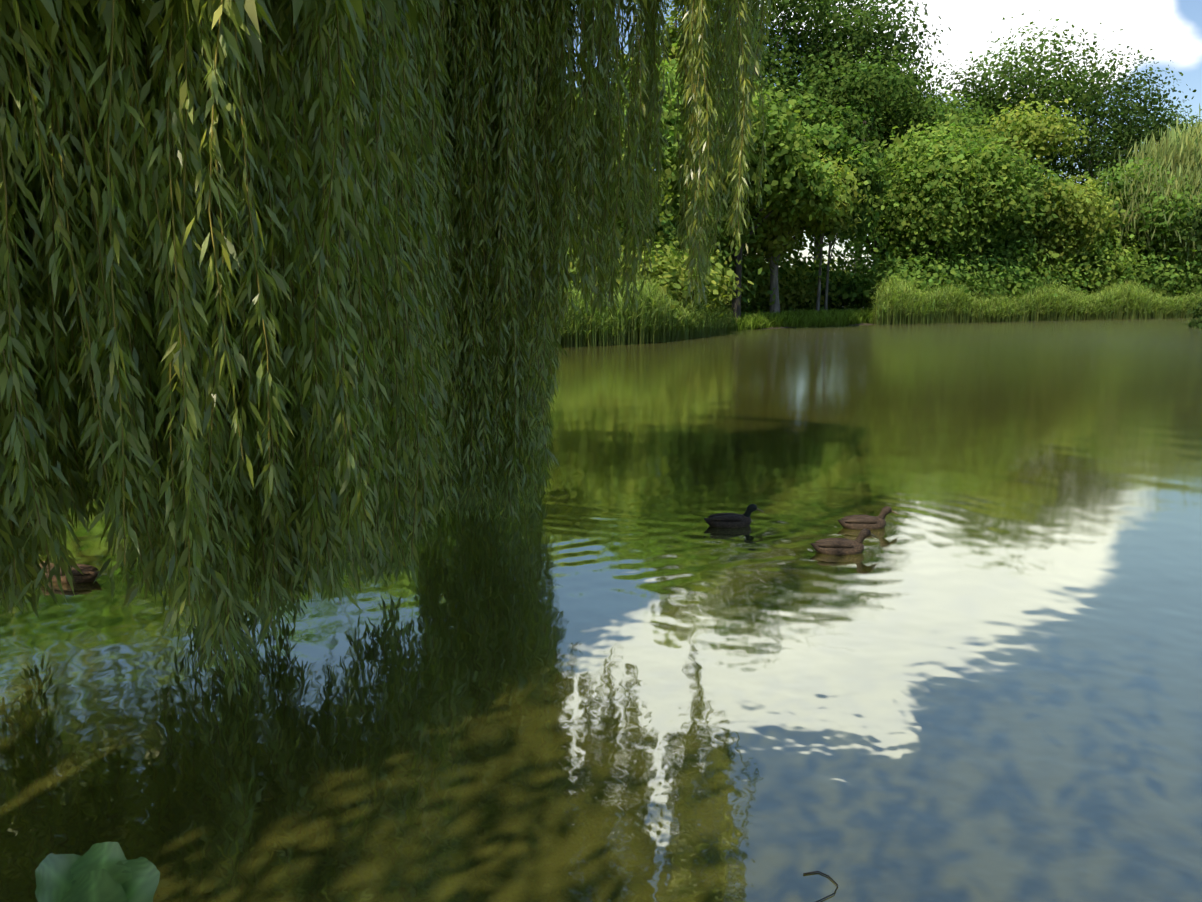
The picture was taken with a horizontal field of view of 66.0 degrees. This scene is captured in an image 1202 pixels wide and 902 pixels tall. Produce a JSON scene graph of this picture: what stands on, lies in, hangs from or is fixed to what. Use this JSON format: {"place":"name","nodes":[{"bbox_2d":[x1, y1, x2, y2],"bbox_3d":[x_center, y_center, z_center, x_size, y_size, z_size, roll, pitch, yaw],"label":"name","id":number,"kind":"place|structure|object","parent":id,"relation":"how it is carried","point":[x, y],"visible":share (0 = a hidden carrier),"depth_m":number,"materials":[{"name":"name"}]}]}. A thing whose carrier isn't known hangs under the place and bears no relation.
{"place":"outdoors","nodes":[
{"label":"outdoors","id":0,"kind":"place"},
{"bbox_2d":[0,318,1201,901],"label":"pond water","id":1,"kind":"structure","parent":0,"point":[616,668],"depth_m":6.05,"materials":[{"name":"liquid"}]},
{"bbox_2d":[39,561,99,582],"bbox_3d":[-4.566,1.049,7.901,0.644,0.209,0.214,2,11,9],"label":"duck","id":2,"kind":"object","parent":1,"relation":"on","point":[90,573],"visible":0.4,"depth_m":7.82},
{"bbox_2d":[704,504,763,527],"bbox_3d":[1.387,0.693,9.649,0.644,0.278,0.214,-1,10,-7],"label":"duck","id":3,"kind":"object","parent":1,"relation":"on","point":[726,520],"visible":0.96,"depth_m":9.58},
{"bbox_2d":[803,871,837,901],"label":"floating twig","id":4,"kind":"object","parent":1,"relation":"on","point":[825,875],"visible":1,"depth_m":3.94,"materials":[{"name":"brown wood"}]},
{"bbox_2d":[811,529,877,554],"bbox_3d":[2.289,0.868,8.695,0.644,0.278,0.214,0,10,-2],"label":"duck","id":5,"kind":"object","parent":1,"relation":"on","point":[835,546],"visible":0.96,"depth_m":8.63},
{"bbox_2d":[838,506,898,529],"bbox_3d":[2.763,0.708,9.564,0.645,0.278,0.214,-1,10,-4],"label":"duck","id":6,"kind":"object","parent":1,"relation":"on","point":[859,522],"visible":0.92,"depth_m":9.50},
{"bbox_2d":[559,0,1201,270],"label":"sky","id":7,"kind":"structure","parent":0,"point":[1171,28],"materials":[{"name":"white"}]},
{"bbox_2d":[747,306,1152,328],"bbox_3d":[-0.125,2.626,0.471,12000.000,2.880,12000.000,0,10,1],"label":"ground","id":8,"kind":"structure","parent":0,"point":[863,323],"depth_m":53.73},
{"bbox_2d":[35,842,159,901],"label":"lily pad","id":9,"kind":"object","parent":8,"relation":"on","point":[104,872],"visible":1,"depth_m":1.80,"materials":[{"name":"green plant"}]},
{"bbox_2d":[0,0,776,705],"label":"weeping willow","id":10,"kind":"object","parent":8,"relation":"on","point":[192,360],"visible":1,"depth_m":4.73,"materials":[{"name":"green plant"}]},
{"bbox_2d":[553,87,677,251],"bbox_3d":[-1.966,-11.848,43.362,11.493,12.223,11.834,0,10,1],"label":"tree","id":11,"kind":"object","parent":8,"relation":"on","point":[668,171],"depth_m":41.90,"materials":[{"name":"green plant"}]},
{"bbox_2d":[39,268,1201,380],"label":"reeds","id":12,"kind":"object","parent":8,"relation":"on","point":[655,320],"visible":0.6,"depth_m":54.47,"materials":[{"name":"green plant"}]},
{"bbox_2d":[64,178,1201,331],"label":"undergrowth","id":13,"kind":"object","parent":8,"relation":"on","point":[798,283],"visible":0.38,"depth_m":58.26,"materials":[{"name":"green plant"}]},
{"bbox_2d":[568,51,723,239],"bbox_3d":[1.690,-13.484,47.045,12.701,14.294,9.816,-5,12,-27],"label":"tree","id":14,"kind":"object","parent":8,"relation":"on","point":[669,120],"visible":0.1,"depth_m":44.65,"materials":[{"name":"green plant"}]},
{"bbox_2d":[612,0,754,207],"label":"poplar","id":15,"kind":"object","parent":8,"relation":"on","point":[672,37],"visible":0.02,"depth_m":53.88,"materials":[{"name":"green plant"}]},
{"bbox_2d":[649,75,852,319],"bbox_3d":[7.456,-12.946,48.080,9.227,13.053,9.604,-7,12,-33],"label":"alder","id":16,"kind":"object","parent":8,"relation":"on","point":[791,163],"visible":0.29,"depth_m":46.03,"materials":[{"name":"green plant"}]},
{"bbox_2d":[673,0,873,112],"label":"tree","id":17,"kind":"object","parent":8,"relation":"on","point":[784,86],"visible":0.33,"depth_m":69.14,"materials":[{"name":"green plant"}]},
{"bbox_2d":[718,122,878,312],"bbox_3d":[10.176,-13.077,52.430,9.782,11.624,8.639,7,13,34],"label":"alder","id":18,"kind":"object","parent":8,"relation":"on","point":[782,239],"visible":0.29,"depth_m":51.32,"materials":[{"name":"green plant"}]},
{"bbox_2d":[783,82,885,311],"bbox_3d":[13.320,-14.460,54.026,6.886,13.686,5.928,0,10,1],"label":"tree","id":19,"kind":"object","parent":8,"relation":"on","point":[827,126],"visible":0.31,"depth_m":52.96,"materials":[{"name":"green plant"}]},
{"bbox_2d":[734,0,950,262],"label":"oak","id":20,"kind":"object","parent":8,"relation":"on","point":[904,35],"visible":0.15,"depth_m":72.68,"materials":[{"name":"green plant"}]},
{"bbox_2d":[811,139,892,310],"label":"tree","id":21,"kind":"object","parent":8,"relation":"on","point":[862,225],"visible":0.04,"depth_m":55.41,"materials":[{"name":"green plant"}]},
{"bbox_2d":[780,0,958,303],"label":"oak","id":22,"kind":"object","parent":8,"relation":"on","point":[857,99],"visible":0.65,"depth_m":68.52,"materials":[{"name":"green plant"}]},
{"bbox_2d":[811,148,934,307],"bbox_3d":[19.704,-15.661,64.395,11.371,12.166,9.130,0,10,1],"label":"tree","id":23,"kind":"object","parent":8,"relation":"on","point":[877,202],"visible":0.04,"depth_m":62.32,"materials":[{"name":"green plant"}]},
{"bbox_2d":[849,51,987,233],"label":"oak","id":24,"kind":"object","parent":8,"relation":"on","point":[944,102],"visible":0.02,"depth_m":84.61,"materials":[{"name":"green plant"}]},
{"bbox_2d":[858,90,1021,217],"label":"tree","id":25,"kind":"object","parent":8,"relation":"on","point":[955,118],"visible":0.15,"depth_m":72.43,"materials":[{"name":"green plant"}]},
{"bbox_2d":[866,113,1047,278],"bbox_3d":[22.620,-15.274,60.478,11.888,12.849,11.615,0,10,1],"label":"maple","id":26,"kind":"object","parent":8,"relation":"on","point":[952,178],"visible":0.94,"depth_m":57.45,"materials":[{"name":"green plant"}]},
{"bbox_2d":[918,56,1031,161],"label":"tree","id":27,"kind":"object","parent":8,"relation":"on","point":[962,82],"visible":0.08,"depth_m":87.07,"materials":[{"name":"green plant"}]},
{"bbox_2d":[945,150,1082,275],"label":"tree","id":28,"kind":"object","parent":8,"relation":"on","point":[1010,246],"visible":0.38,"depth_m":60.93,"materials":[{"name":"green plant"}]},
{"bbox_2d":[936,10,1137,188],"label":"oak","id":29,"kind":"object","parent":8,"relation":"on","point":[1029,78],"visible":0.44,"depth_m":84.31,"materials":[{"name":"green plant"}]},
{"bbox_2d":[968,93,1127,279],"bbox_3d":[30.765,-17.171,64.649,11.810,14.992,10.469,0,10,1],"label":"maple","id":30,"kind":"object","parent":8,"relation":"on","point":[1086,218],"visible":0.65,"depth_m":62.55,"materials":[{"name":"green plant"}]},
{"bbox_2d":[1020,44,1196,190],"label":"oak","id":31,"kind":"object","parent":8,"relation":"on","point":[1131,119],"visible":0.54,"depth_m":88.62,"materials":[{"name":"green plant"}]},
{"bbox_2d":[1061,157,1201,270],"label":"tree","id":32,"kind":"object","parent":8,"relation":"on","point":[1165,229],"visible":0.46,"depth_m":65.12,"materials":[{"name":"green plant"}]},
{"bbox_2d":[1076,107,1201,182],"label":"tree","id":33,"kind":"object","parent":8,"relation":"on","point":[1192,116],"visible":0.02,"depth_m":99.27,"materials":[{"name":"green plant"}]},
{"bbox_2d":[1098,103,1201,278],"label":"willow","id":34,"kind":"object","parent":8,"relation":"on","point":[1189,164],"visible":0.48,"depth_m":65.72,"materials":[{"name":"green plant"}]},
{"bbox_2d":[1133,105,1201,151],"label":"tree","id":35,"kind":"object","parent":8,"relation":"on","point":[1189,121],"visible":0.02,"depth_m":98.76,"materials":[{"name":"green plant"}]},
{"bbox_2d":[1178,202,1201,327],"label":"tree","id":36,"kind":"object","parent":8,"relation":"on","point":[1197,227],"visible":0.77,"depth_m":50.63,"materials":[{"name":"green plant"}]}
]}

